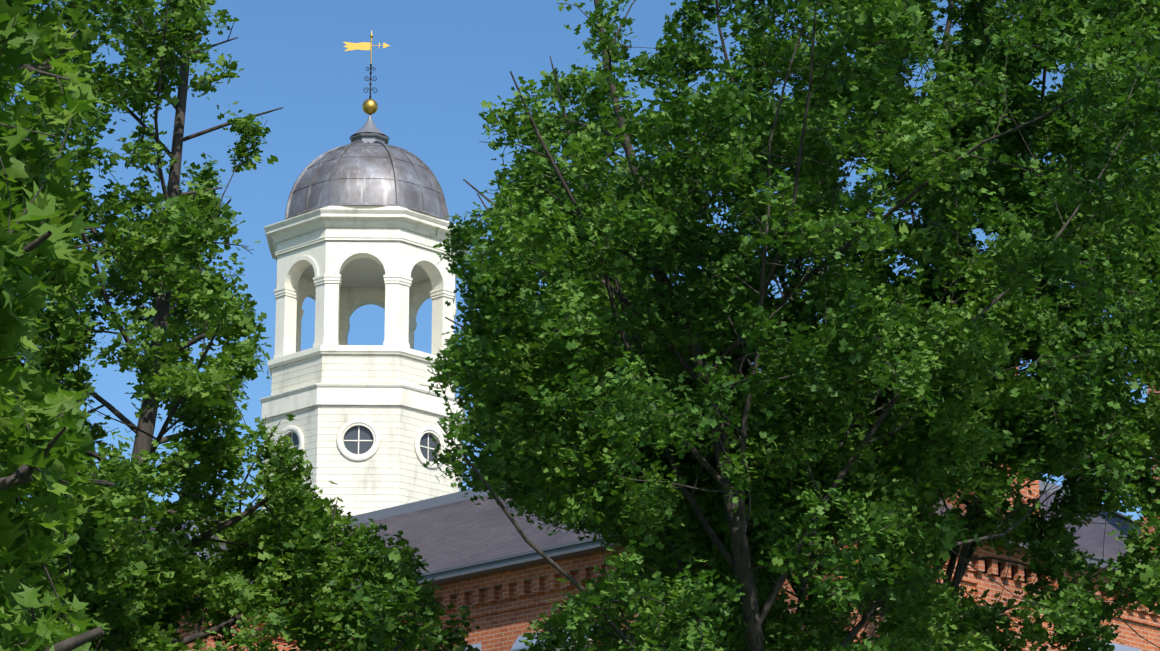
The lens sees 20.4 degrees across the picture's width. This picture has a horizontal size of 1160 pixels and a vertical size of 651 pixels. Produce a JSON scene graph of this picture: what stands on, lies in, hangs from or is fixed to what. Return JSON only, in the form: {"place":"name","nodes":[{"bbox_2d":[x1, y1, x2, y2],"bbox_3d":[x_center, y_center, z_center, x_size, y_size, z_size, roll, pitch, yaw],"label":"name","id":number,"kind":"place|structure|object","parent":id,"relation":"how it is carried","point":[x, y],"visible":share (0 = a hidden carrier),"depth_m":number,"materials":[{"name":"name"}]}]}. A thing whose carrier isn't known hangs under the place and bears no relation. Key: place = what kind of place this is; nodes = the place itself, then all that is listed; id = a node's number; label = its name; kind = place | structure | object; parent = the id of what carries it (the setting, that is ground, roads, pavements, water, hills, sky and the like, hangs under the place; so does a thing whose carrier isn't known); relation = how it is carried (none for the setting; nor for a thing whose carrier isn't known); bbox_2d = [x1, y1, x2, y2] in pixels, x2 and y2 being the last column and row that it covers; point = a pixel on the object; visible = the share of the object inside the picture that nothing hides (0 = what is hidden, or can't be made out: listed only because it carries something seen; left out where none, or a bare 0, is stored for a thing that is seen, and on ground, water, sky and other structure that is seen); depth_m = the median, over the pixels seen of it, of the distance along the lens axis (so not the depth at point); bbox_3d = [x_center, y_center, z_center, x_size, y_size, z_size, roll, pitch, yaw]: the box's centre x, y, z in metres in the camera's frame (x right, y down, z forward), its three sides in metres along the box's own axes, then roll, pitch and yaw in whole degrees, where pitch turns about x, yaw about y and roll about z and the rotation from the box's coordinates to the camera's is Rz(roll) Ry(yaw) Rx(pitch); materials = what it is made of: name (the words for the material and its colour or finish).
{"place":"outdoors","nodes":[
{"label":"outdoors","id":0,"kind":"place"},
{"bbox_2d":[0,0,114,650],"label":"tree","id":1,"kind":"object","parent":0,"point":[29,286],"depth_m":18.64,"materials":[{"name":"green plant"}]},
{"bbox_2d":[0,0,479,650],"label":"oak tree","id":2,"kind":"object","parent":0,"point":[156,612],"depth_m":33.47,"materials":[{"name":"green plant"}]},
{"bbox_2d":[349,114,388,139],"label":"lantern spire","id":3,"kind":"structure","parent":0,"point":[369,126],"depth_m":67.48,"materials":[{"name":"grey metal"}]},
{"bbox_2d":[343,30,389,113],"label":"weather vane","id":4,"kind":"object","parent":3,"relation":"on","point":[369,106],"visible":0.94,"depth_m":68.13,"materials":[{"name":"gold metal"}]},
{"bbox_2d":[363,64,376,98],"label":"weathervane scrollwork","id":5,"kind":"object","parent":4,"relation":"attached to","point":[370,79],"visible":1,"depth_m":67.94,"materials":[{"name":"black metal"}]},
{"bbox_2d":[3,0,1154,520],"label":"sky","id":6,"kind":"structure","parent":0,"point":[443,58],"materials":[{"name":"blue"}]},
{"bbox_2d":[419,0,1159,650],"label":"oak tree","id":7,"kind":"object","parent":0,"point":[577,354],"depth_m":31.79,"materials":[{"name":"green plant"}]},
{"bbox_2d":[438,0,1159,650],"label":"oak tree","id":8,"kind":"object","parent":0,"point":[1046,534],"depth_m":36.84,"materials":[{"name":"green plant"}]},
{"label":"ground","id":9,"kind":"structure","parent":0,"visible":0},
{"bbox_2d":[170,556,1159,650],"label":"building walls","id":10,"kind":"structure","parent":9,"relation":"on","point":[502,631],"depth_m":51.85,"materials":[{"name":"brick"}]},
{"bbox_2d":[176,522,1159,643],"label":"brick cornice","id":11,"kind":"structure","parent":10,"relation":"on","point":[517,589],"depth_m":51.38,"materials":[{"name":"red brick"}]},
{"bbox_2d":[150,489,1141,584],"bbox_3d":[-5.283,6.055,63.745,36.800,2.355,17.300,-15,-22,42],"label":"roof slate","id":12,"kind":"object","parent":11,"relation":"on","point":[462,532],"depth_m":54.34,"materials":[{"name":"grey stone"}]},
{"bbox_2d":[142,480,1134,559],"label":"roof ridge","id":13,"kind":"structure","parent":12,"relation":"on","point":[416,506],"depth_m":58.06,"materials":[{"name":"grey"}]},
{"bbox_2d":[260,206,467,482],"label":"cupola","id":14,"kind":"object","parent":13,"relation":"attached to","point":[330,243],"depth_m":65.03,"materials":[{"name":"white wood"}]},
{"bbox_2d":[262,354,459,515],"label":"cupola boards","id":15,"kind":"object","parent":14,"relation":"attached to","point":[392,471],"visible":0.4,"depth_m":63.90,"materials":[{"name":"white wood"}]},
{"bbox_2d":[301,258,429,286],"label":"belfry ceiling","id":16,"kind":"structure","parent":14,"relation":"attached to","point":[362,272],"depth_m":67.33,"materials":[{"name":"grey paint"}]},
{"bbox_2d":[285,141,449,221],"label":"dome ribs","id":17,"kind":"object","parent":14,"relation":"on","point":[349,145],"visible":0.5,"depth_m":66.08,"materials":[{"name":"grey metal"}]},
{"bbox_2d":[288,143,448,220],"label":"dome","id":18,"kind":"structure","parent":14,"relation":"on","point":[376,191],"depth_m":65.90,"materials":[{"name":"grey metal"}]},
{"bbox_2d":[350,133,388,143],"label":"dome collar","id":19,"kind":"object","parent":18,"relation":"on","point":[369,137],"visible":0.35,"depth_m":67.24,"materials":[{"name":"grey metal"}]},
{"bbox_2d":[250,514,1116,592],"bbox_3d":[-5.283,7.251,63.399,36.940,0.155,17.440,-15,-22,42],"label":"gutter","id":20,"kind":"object","parent":11,"relation":"on","point":[518,560],"visible":0.04,"depth_m":51.29,"materials":[{"name":"grey metal"}]},
{"bbox_2d":[515,607,884,650],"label":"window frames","id":21,"kind":"structure","parent":10,"relation":"attached to","point":[557,649],"depth_m":50.25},
{"bbox_2d":[442,614,1141,650],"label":"window lintel","id":22,"kind":"structure","parent":10,"relation":"in","point":[517,645],"depth_m":51.37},
{"bbox_2d":[943,364,1159,650],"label":"chimneys","id":23,"kind":"object","parent":10,"relation":"on","point":[984,583],"visible":0.06,"depth_m":50.15,"materials":[{"name":"brick"}]}
]}

